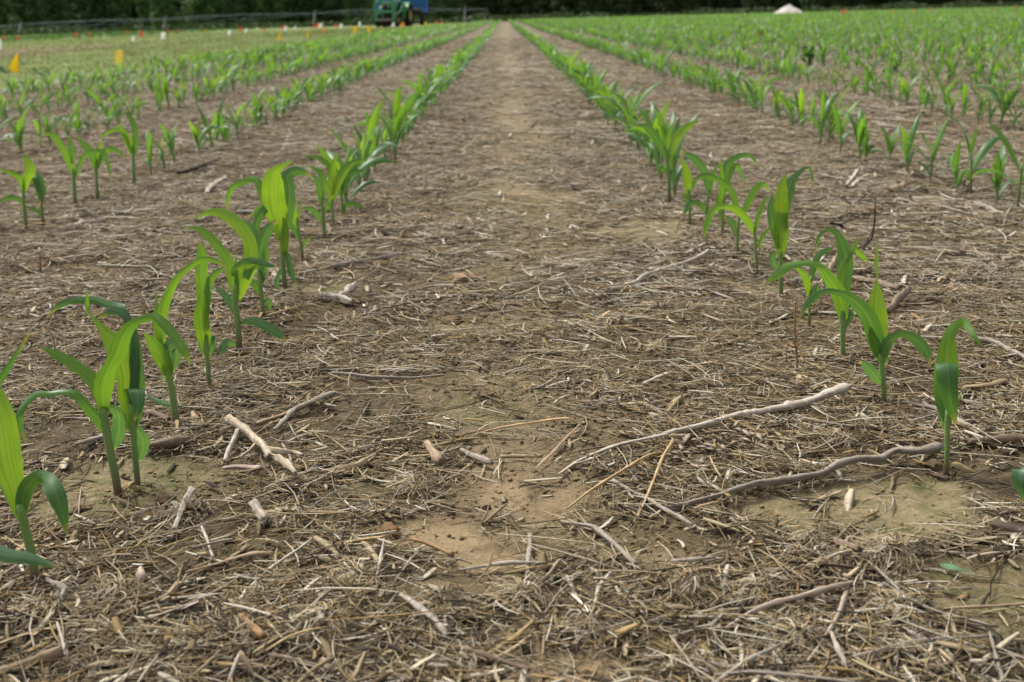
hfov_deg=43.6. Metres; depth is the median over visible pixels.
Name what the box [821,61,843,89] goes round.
corn plant
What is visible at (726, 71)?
corn plant
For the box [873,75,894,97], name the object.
corn plant
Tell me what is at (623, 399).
stick
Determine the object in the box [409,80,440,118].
corn plant
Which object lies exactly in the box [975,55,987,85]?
corn plant
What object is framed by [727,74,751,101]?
corn plant
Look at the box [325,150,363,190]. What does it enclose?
corn plant
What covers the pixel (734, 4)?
forest tree
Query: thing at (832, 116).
corn plant
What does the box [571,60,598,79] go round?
corn plant
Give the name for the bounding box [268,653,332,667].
stick
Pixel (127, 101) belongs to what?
corn plant
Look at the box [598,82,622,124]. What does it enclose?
corn plant
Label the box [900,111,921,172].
corn plant
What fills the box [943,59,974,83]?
corn plant
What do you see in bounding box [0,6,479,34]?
fence
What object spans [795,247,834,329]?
corn plant
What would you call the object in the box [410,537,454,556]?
stick
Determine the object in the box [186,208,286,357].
corn plant
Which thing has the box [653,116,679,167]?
corn plant
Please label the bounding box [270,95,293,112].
corn plant
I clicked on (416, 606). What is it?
stick
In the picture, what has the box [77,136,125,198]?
corn plant
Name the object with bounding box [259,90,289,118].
corn plant
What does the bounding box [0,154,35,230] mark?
corn plant
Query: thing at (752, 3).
forest tree
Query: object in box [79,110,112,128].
corn plant
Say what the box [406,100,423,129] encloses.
corn plant
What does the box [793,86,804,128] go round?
corn plant
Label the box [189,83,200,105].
corn plant
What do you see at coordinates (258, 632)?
stick
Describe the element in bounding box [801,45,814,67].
broadleaf weed
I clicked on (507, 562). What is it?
stick
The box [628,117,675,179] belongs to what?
corn plant
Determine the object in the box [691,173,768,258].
corn plant
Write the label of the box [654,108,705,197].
corn plant
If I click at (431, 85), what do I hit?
corn plant
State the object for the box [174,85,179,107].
corn plant
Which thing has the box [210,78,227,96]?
corn plant
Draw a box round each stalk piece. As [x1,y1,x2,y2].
[0,578,16,591]
[45,577,73,593]
[73,435,102,444]
[184,551,274,572]
[265,626,328,651]
[525,533,531,574]
[558,432,669,474]
[671,556,715,561]
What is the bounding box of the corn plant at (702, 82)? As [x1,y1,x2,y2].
[696,72,709,92]
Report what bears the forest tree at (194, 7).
on the ground at (930, 490)
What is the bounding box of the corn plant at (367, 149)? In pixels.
[361,137,374,187]
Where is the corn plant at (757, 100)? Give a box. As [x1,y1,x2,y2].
[747,90,768,108]
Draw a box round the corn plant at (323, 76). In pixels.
[315,70,336,83]
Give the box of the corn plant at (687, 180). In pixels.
[681,158,696,224]
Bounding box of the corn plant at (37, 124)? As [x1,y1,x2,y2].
[32,117,40,147]
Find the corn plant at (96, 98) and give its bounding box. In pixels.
[86,90,134,125]
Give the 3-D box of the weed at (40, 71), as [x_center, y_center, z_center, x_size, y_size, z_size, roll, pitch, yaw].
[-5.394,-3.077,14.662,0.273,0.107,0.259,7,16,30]
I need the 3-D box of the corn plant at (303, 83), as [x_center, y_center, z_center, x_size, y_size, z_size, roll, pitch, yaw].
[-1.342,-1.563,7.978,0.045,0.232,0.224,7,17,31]
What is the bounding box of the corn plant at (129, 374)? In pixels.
[46,289,149,495]
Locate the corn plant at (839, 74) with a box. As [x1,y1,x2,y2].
[832,67,855,93]
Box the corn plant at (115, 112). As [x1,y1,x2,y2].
[108,91,123,124]
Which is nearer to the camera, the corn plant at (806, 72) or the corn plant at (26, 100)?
the corn plant at (26, 100)
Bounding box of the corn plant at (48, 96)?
[27,83,55,114]
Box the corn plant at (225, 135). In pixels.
[220,113,228,144]
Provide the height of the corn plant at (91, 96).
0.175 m
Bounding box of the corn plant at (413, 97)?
[387,84,425,143]
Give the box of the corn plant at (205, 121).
[195,102,230,149]
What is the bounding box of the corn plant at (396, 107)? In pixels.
[385,86,409,135]
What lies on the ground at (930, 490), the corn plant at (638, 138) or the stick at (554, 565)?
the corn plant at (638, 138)
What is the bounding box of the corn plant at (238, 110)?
[213,101,256,137]
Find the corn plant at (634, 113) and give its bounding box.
[628,97,641,148]
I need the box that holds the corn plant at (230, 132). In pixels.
[220,111,232,138]
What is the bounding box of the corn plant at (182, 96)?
[169,86,191,106]
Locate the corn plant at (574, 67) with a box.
[569,63,587,91]
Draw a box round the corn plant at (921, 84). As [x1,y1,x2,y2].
[911,75,929,107]
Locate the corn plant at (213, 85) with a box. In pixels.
[202,75,227,97]
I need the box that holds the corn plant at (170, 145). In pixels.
[159,122,179,164]
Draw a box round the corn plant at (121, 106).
[107,91,139,123]
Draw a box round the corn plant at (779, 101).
[770,86,785,118]
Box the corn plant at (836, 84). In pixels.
[825,68,845,90]
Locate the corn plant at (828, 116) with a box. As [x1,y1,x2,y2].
[806,89,849,143]
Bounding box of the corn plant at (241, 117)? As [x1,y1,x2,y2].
[227,103,267,132]
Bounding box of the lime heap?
[775,4,804,14]
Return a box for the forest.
[0,0,978,33]
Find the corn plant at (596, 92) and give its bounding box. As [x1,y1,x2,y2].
[589,81,615,105]
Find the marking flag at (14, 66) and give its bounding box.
[9,53,21,87]
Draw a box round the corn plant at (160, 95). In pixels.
[153,81,164,111]
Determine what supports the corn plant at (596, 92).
on the ground at (930, 490)
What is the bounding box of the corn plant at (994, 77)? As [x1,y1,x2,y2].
[988,66,1001,88]
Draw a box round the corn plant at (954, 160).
[946,140,967,191]
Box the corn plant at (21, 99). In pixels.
[8,90,31,116]
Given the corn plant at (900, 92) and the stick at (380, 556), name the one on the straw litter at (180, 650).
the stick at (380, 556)
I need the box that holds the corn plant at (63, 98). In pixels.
[52,86,75,109]
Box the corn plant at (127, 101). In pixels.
[111,91,151,121]
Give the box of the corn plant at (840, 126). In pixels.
[831,99,860,152]
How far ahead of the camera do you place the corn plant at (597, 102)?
6.26 m
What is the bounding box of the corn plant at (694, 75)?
[687,66,700,86]
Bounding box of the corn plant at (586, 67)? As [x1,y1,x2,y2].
[577,59,592,91]
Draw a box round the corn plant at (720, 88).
[705,69,730,93]
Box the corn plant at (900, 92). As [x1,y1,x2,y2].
[889,82,910,102]
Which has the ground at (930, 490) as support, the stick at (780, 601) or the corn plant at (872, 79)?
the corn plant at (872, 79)
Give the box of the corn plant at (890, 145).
[869,122,916,160]
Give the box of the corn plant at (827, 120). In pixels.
[804,106,848,134]
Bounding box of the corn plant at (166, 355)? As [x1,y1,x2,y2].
[143,256,227,427]
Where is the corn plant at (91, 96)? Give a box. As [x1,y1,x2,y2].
[79,79,97,102]
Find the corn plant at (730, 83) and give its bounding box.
[718,77,753,103]
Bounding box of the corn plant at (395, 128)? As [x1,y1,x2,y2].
[370,102,421,162]
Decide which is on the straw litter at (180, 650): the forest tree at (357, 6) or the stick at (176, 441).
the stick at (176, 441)
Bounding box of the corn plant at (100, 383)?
[16,313,190,498]
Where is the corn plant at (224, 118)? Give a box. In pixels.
[211,109,226,141]
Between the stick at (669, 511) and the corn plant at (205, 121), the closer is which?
the stick at (669, 511)
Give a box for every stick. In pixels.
[0,647,63,676]
[35,542,109,548]
[56,621,68,658]
[64,219,102,227]
[113,581,179,616]
[134,599,206,622]
[144,409,170,420]
[149,435,190,448]
[171,486,195,530]
[176,157,222,174]
[179,612,214,620]
[192,538,232,547]
[195,210,252,222]
[201,525,213,557]
[204,176,227,195]
[222,464,265,472]
[223,428,240,462]
[227,653,240,681]
[238,613,268,642]
[239,650,256,679]
[248,498,271,525]
[250,537,313,585]
[253,391,325,426]
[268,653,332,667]
[272,390,336,431]
[320,453,376,473]
[322,291,355,304]
[328,668,424,674]
[329,253,399,267]
[330,371,444,379]
[333,281,358,300]
[337,535,385,543]
[364,237,423,244]
[375,538,384,583]
[397,592,448,638]
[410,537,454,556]
[415,637,530,673]
[423,439,446,467]
[456,560,545,571]
[459,448,493,464]
[499,454,543,457]
[508,558,560,615]
[560,520,637,564]
[580,398,626,402]
[594,571,611,602]
[604,249,709,292]
[611,478,694,526]
[642,370,673,385]
[660,383,852,436]
[664,442,943,508]
[670,614,723,638]
[682,562,729,571]
[713,643,780,681]
[715,670,857,681]
[723,580,853,629]
[763,642,783,681]
[784,560,875,572]
[789,415,856,427]
[803,254,836,314]
[803,590,848,665]
[829,631,847,665]
[844,168,858,186]
[849,174,870,188]
[851,633,993,658]
[852,275,903,289]
[873,565,953,618]
[883,582,994,627]
[886,285,911,314]
[887,180,916,192]
[901,400,980,434]
[912,587,972,589]
[943,602,1023,608]
[963,378,1008,387]
[965,433,1023,443]
[974,202,1003,215]
[978,336,1023,359]
[988,631,1005,681]
[990,521,1023,537]
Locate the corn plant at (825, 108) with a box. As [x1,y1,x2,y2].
[799,88,839,144]
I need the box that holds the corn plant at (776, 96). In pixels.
[767,80,798,122]
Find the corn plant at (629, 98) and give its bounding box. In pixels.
[609,88,640,124]
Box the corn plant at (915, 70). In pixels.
[909,63,923,80]
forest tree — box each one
[0,0,23,33]
[4,0,42,34]
[35,0,65,33]
[56,0,87,32]
[71,0,114,32]
[100,0,137,30]
[135,0,162,28]
[148,0,179,29]
[179,0,216,29]
[200,0,235,27]
[218,0,260,27]
[252,0,278,27]
[271,0,303,24]
[288,0,324,27]
[313,0,347,25]
[340,0,370,25]
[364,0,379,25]
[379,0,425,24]
[414,0,445,23]
[437,0,464,22]
[456,0,493,20]
[480,0,514,20]
[510,0,537,20]
[529,0,558,18]
[550,0,581,17]
[574,0,606,16]
[598,0,634,15]
[627,0,651,14]
[645,0,684,14]
[670,0,702,13]
[696,0,716,13]
[714,0,741,13]
[740,0,770,13]
[752,0,784,10]
[771,0,801,8]
[800,0,832,10]
[818,0,850,10]
[844,0,869,9]
[865,0,884,7]
[883,0,912,9]
[909,0,932,7]
[930,0,953,6]
[952,0,1000,7]
[1002,0,1023,6]
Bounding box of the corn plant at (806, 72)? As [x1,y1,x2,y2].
[796,64,816,85]
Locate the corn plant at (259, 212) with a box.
[248,205,277,319]
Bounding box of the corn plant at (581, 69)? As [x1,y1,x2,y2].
[571,57,596,99]
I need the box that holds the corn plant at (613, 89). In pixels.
[596,80,617,117]
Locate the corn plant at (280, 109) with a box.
[263,89,289,119]
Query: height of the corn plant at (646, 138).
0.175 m
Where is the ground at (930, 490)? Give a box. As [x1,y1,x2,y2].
[0,10,1023,681]
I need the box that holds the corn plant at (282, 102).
[269,86,285,117]
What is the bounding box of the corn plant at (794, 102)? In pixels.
[787,94,809,125]
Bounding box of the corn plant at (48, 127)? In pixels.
[41,115,54,144]
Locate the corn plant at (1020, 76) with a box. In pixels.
[1014,69,1021,92]
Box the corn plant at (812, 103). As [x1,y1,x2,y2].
[810,93,820,128]
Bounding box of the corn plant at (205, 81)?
[203,76,209,100]
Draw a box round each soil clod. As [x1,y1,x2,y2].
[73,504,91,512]
[155,496,177,507]
[373,522,400,539]
[440,315,462,325]
[447,272,479,283]
[482,504,491,510]
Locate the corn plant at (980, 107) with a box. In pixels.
[956,74,1000,124]
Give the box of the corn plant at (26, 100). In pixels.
[19,88,43,113]
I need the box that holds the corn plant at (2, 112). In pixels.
[0,99,14,119]
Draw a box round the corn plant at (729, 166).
[711,153,758,235]
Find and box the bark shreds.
[670,420,782,459]
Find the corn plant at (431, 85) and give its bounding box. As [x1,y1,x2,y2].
[418,77,447,112]
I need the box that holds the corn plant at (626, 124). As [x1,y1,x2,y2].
[614,102,638,147]
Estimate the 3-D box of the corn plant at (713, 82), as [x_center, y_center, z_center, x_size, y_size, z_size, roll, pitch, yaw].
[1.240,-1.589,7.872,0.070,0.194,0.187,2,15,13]
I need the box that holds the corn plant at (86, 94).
[77,77,101,101]
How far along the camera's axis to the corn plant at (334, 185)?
3.26 m
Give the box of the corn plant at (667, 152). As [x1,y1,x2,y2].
[634,118,698,204]
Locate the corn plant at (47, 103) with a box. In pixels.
[40,84,53,112]
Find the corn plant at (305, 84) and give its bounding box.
[288,77,317,106]
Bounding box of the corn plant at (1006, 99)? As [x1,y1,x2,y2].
[974,78,1023,128]
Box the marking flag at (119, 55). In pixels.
[114,50,124,67]
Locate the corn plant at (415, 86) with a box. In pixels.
[401,75,435,101]
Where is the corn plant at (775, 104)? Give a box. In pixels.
[773,86,778,118]
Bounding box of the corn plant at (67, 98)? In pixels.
[63,83,70,107]
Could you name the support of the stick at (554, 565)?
on the straw litter at (180, 650)
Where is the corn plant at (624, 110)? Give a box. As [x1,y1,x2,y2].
[616,98,633,143]
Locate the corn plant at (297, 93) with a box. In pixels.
[279,84,309,107]
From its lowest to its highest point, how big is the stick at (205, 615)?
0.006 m
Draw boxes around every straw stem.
[385,431,418,453]
[481,417,579,431]
[534,423,580,468]
[565,451,662,509]
[636,438,674,517]
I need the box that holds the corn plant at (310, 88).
[300,81,315,100]
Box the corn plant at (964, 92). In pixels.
[959,77,972,119]
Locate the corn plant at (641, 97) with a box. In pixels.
[589,82,663,139]
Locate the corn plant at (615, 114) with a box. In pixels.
[595,86,642,129]
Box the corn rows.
[0,6,1023,140]
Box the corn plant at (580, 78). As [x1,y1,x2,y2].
[568,63,606,103]
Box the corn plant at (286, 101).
[283,92,294,112]
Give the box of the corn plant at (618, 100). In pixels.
[601,87,623,126]
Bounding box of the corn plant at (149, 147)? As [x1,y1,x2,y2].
[144,131,152,176]
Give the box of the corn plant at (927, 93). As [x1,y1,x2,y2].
[918,87,941,113]
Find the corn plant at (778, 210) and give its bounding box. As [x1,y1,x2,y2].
[767,166,813,298]
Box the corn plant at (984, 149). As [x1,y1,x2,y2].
[941,113,999,194]
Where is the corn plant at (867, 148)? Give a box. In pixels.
[862,119,875,160]
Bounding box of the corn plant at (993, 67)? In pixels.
[987,58,1011,86]
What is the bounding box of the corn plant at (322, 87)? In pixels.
[315,75,338,97]
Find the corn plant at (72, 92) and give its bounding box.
[56,86,79,107]
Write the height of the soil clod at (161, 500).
0.015 m
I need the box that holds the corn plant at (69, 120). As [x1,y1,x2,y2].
[43,110,77,135]
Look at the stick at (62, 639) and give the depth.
1.09 m
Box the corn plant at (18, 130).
[3,110,26,154]
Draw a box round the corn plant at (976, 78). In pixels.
[968,69,985,84]
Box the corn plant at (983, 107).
[976,91,992,120]
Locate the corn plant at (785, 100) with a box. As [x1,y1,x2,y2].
[776,92,811,125]
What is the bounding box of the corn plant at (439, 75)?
[422,69,450,92]
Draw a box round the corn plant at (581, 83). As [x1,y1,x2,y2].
[578,81,593,99]
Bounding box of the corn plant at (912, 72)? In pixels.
[904,64,924,78]
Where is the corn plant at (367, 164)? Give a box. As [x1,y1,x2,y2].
[316,143,396,209]
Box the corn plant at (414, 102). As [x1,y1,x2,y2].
[401,88,422,121]
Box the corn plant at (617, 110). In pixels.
[603,94,641,121]
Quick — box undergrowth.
[0,0,1023,35]
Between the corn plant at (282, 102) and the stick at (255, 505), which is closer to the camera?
the stick at (255, 505)
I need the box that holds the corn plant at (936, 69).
[929,64,946,78]
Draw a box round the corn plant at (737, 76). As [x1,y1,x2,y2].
[716,66,743,101]
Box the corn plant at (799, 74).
[798,63,808,82]
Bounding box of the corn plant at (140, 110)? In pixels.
[133,97,143,120]
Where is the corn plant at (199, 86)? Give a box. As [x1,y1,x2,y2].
[185,75,210,103]
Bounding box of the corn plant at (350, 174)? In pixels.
[327,159,365,214]
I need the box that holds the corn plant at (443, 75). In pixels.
[421,67,452,95]
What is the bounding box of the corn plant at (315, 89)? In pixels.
[304,80,321,98]
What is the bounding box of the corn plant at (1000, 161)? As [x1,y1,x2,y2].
[970,143,1015,204]
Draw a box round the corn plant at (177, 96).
[169,89,187,107]
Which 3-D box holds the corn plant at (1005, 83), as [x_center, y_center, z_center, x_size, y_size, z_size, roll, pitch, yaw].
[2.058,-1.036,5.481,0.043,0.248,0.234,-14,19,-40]
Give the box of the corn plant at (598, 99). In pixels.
[585,86,620,111]
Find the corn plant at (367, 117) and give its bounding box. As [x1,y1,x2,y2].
[365,110,378,153]
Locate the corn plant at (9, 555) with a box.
[0,332,62,568]
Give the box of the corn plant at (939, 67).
[930,56,943,82]
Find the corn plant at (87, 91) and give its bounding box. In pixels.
[74,84,97,100]
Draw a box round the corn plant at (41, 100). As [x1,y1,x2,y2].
[27,92,49,116]
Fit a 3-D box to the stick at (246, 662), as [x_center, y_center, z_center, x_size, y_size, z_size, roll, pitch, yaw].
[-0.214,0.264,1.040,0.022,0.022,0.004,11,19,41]
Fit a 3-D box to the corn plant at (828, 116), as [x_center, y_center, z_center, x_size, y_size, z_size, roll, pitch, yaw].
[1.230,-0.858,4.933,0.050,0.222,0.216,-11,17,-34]
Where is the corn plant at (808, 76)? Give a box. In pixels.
[802,62,816,83]
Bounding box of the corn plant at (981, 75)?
[970,68,990,89]
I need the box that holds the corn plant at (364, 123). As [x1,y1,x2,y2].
[356,110,395,149]
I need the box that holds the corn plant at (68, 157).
[43,131,110,207]
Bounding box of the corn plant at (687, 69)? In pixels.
[683,63,692,83]
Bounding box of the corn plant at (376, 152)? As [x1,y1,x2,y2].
[328,127,394,191]
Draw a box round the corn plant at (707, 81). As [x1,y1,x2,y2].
[699,74,720,93]
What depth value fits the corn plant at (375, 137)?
4.41 m
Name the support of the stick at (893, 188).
on the straw litter at (180, 650)
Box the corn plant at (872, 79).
[859,62,892,96]
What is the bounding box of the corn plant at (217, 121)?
[213,99,222,144]
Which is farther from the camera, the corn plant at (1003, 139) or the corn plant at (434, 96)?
the corn plant at (434, 96)
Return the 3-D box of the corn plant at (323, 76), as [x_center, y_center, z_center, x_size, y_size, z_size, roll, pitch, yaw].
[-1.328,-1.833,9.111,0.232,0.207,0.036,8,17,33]
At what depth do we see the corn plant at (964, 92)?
5.85 m
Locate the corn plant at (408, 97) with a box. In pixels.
[379,90,416,119]
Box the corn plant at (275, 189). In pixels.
[226,161,311,292]
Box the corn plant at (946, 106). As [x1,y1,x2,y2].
[942,88,950,116]
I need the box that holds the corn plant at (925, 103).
[922,85,932,109]
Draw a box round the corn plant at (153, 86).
[147,76,164,111]
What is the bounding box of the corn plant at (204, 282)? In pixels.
[193,241,227,389]
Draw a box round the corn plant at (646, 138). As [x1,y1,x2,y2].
[630,120,653,167]
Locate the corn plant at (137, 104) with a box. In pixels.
[135,96,142,121]
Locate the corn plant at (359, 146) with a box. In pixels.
[346,127,374,180]
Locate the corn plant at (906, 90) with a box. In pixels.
[898,73,922,105]
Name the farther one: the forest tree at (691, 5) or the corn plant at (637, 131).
the forest tree at (691, 5)
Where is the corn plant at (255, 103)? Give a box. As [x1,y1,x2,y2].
[252,88,265,126]
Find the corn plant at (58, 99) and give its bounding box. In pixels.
[52,86,62,110]
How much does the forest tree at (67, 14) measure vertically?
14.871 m
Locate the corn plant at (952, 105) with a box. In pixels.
[937,89,960,116]
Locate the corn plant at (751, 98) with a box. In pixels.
[743,84,767,108]
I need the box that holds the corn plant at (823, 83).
[814,66,830,87]
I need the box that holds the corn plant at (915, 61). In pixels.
[910,55,920,77]
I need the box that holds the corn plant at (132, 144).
[99,112,142,184]
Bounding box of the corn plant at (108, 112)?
[102,100,113,127]
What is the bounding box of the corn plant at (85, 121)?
[72,102,101,131]
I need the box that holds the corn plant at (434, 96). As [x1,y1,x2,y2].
[428,77,437,106]
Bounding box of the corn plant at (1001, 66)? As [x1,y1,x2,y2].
[987,57,1021,94]
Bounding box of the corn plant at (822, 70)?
[804,63,831,86]
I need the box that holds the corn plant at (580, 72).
[572,69,611,99]
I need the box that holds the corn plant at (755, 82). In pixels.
[738,71,766,108]
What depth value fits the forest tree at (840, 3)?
292.79 m
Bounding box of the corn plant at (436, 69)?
[425,64,438,79]
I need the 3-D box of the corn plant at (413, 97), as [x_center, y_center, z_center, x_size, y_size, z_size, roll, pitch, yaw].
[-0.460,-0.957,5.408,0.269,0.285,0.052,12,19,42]
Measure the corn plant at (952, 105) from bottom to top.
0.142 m
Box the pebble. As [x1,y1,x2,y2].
[940,475,948,481]
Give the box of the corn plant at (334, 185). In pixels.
[303,154,353,228]
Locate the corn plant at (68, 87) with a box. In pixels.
[59,80,83,103]
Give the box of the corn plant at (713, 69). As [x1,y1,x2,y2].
[712,63,719,93]
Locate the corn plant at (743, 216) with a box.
[703,195,770,273]
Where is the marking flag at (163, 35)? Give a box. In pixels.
[161,32,166,48]
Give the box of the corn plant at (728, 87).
[718,78,739,102]
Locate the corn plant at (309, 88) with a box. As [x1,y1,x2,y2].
[298,73,323,101]
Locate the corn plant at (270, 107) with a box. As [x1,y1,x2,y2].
[256,96,290,124]
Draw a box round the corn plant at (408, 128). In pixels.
[401,113,422,140]
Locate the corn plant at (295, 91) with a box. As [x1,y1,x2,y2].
[285,81,300,108]
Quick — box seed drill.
[376,0,427,26]
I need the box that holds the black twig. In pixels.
[830,199,875,250]
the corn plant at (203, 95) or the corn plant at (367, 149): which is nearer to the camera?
the corn plant at (367, 149)
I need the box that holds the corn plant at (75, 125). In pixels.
[70,114,84,135]
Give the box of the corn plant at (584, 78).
[570,72,592,103]
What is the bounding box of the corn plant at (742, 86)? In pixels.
[732,73,759,105]
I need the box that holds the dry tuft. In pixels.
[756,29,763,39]
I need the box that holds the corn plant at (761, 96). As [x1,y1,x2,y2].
[756,85,770,115]
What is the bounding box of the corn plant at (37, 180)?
[26,173,50,224]
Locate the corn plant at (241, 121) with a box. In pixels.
[221,100,248,132]
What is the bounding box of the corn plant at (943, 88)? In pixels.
[928,72,957,114]
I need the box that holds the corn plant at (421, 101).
[385,91,432,133]
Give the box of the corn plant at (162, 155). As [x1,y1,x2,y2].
[144,132,178,171]
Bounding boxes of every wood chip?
[663,604,693,610]
[832,538,862,550]
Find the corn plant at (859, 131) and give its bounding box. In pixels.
[847,108,876,160]
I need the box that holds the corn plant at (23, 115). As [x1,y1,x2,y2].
[0,106,29,152]
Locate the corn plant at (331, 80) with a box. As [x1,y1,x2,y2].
[315,75,335,94]
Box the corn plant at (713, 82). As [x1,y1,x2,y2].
[708,67,718,93]
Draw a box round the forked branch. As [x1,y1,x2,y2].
[225,414,304,475]
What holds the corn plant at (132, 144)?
on the ground at (930, 490)
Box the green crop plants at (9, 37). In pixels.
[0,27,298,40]
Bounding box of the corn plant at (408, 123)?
[382,109,422,158]
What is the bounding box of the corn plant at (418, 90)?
[401,76,441,119]
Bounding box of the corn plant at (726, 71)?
[721,67,743,95]
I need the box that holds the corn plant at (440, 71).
[430,63,442,94]
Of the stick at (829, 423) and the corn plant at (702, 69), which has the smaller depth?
the stick at (829, 423)
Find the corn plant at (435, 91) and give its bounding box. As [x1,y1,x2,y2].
[430,80,445,107]
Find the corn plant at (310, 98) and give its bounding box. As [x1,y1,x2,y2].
[303,86,314,102]
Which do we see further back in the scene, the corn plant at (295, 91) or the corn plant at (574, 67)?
the corn plant at (574, 67)
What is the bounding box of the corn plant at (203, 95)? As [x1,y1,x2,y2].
[198,87,210,100]
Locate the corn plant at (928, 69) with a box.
[920,61,935,79]
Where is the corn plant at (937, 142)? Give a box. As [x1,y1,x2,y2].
[890,117,961,182]
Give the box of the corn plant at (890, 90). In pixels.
[878,69,913,101]
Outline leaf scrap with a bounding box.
[940,563,971,572]
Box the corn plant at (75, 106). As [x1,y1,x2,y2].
[63,101,82,132]
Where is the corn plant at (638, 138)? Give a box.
[621,113,647,157]
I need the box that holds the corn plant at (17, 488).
[0,387,68,585]
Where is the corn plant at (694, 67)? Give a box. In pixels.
[684,60,711,81]
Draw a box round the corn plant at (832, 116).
[814,85,849,141]
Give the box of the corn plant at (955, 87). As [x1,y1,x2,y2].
[915,68,960,113]
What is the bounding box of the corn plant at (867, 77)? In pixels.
[857,68,881,95]
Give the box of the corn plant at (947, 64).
[939,54,958,81]
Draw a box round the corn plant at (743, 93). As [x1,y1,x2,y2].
[732,78,758,105]
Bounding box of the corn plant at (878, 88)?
[875,74,884,97]
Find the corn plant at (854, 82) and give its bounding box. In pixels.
[841,72,860,93]
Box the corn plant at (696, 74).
[687,63,709,87]
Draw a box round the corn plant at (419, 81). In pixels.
[416,71,424,99]
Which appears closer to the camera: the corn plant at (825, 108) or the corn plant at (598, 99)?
the corn plant at (825, 108)
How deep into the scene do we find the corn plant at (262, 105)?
6.63 m
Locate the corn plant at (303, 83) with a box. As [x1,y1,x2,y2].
[289,76,309,103]
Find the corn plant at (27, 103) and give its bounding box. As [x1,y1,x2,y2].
[7,91,35,112]
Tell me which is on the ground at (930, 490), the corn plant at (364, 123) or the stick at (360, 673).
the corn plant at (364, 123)
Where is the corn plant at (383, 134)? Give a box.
[380,127,386,165]
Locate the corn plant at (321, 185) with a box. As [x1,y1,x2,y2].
[300,166,332,243]
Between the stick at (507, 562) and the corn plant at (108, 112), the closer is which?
the stick at (507, 562)
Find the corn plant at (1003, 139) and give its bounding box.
[973,120,1023,207]
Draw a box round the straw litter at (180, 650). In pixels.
[0,24,1023,681]
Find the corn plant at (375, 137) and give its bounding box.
[367,125,381,173]
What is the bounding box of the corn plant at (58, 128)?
[48,118,67,136]
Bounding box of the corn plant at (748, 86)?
[738,71,783,113]
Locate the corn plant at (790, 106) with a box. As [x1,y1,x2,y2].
[789,93,797,122]
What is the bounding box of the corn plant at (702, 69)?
[694,59,720,88]
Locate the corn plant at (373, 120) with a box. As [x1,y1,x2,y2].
[342,100,398,179]
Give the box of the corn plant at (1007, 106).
[985,87,1023,130]
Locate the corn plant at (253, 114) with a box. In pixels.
[245,107,256,127]
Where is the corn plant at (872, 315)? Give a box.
[798,241,931,405]
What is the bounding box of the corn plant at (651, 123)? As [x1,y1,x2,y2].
[632,100,691,164]
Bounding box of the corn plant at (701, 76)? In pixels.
[691,71,708,87]
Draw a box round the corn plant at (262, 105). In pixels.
[258,103,264,124]
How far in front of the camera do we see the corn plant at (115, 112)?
6.86 m
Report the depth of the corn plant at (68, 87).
8.63 m
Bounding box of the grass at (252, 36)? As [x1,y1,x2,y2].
[0,26,434,89]
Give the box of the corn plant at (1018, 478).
[1012,465,1023,502]
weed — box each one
[0,62,26,72]
[27,67,51,75]
[36,255,49,273]
[44,323,56,361]
[783,295,804,371]
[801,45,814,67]
[891,51,903,71]
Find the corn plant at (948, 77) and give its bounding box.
[947,56,959,83]
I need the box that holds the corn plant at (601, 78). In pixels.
[593,68,607,108]
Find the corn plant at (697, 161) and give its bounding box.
[680,151,719,220]
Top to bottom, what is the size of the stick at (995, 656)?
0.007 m
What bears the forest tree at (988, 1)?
on the ground at (930, 490)
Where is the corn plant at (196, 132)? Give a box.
[189,119,218,151]
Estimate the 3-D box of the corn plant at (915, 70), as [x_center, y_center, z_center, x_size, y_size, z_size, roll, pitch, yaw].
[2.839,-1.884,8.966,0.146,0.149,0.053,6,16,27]
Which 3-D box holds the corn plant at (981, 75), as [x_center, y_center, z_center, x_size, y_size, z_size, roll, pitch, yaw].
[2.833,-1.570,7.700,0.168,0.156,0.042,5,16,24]
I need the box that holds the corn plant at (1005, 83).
[968,71,1019,122]
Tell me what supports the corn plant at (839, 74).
on the ground at (930, 490)
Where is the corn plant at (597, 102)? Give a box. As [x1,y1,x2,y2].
[590,94,616,122]
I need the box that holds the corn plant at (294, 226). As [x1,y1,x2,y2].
[290,201,311,260]
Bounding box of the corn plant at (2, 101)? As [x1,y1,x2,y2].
[0,94,8,119]
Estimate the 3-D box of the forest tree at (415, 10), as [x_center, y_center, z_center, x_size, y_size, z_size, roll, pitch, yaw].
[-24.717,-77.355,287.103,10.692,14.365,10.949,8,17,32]
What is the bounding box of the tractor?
[373,0,413,26]
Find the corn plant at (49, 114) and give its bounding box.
[26,105,66,144]
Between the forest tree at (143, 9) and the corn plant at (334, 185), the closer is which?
the corn plant at (334, 185)
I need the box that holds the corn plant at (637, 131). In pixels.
[622,105,644,150]
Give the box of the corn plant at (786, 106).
[776,98,815,126]
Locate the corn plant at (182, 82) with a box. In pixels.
[180,75,189,105]
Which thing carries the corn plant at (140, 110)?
on the ground at (930, 490)
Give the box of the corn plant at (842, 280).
[764,228,868,361]
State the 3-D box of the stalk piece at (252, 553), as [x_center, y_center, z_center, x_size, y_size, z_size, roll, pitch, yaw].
[-0.279,0.216,1.266,0.090,0.012,0.014,-6,15,-19]
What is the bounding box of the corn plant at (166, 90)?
[161,74,170,109]
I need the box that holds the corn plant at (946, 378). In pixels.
[933,318,981,474]

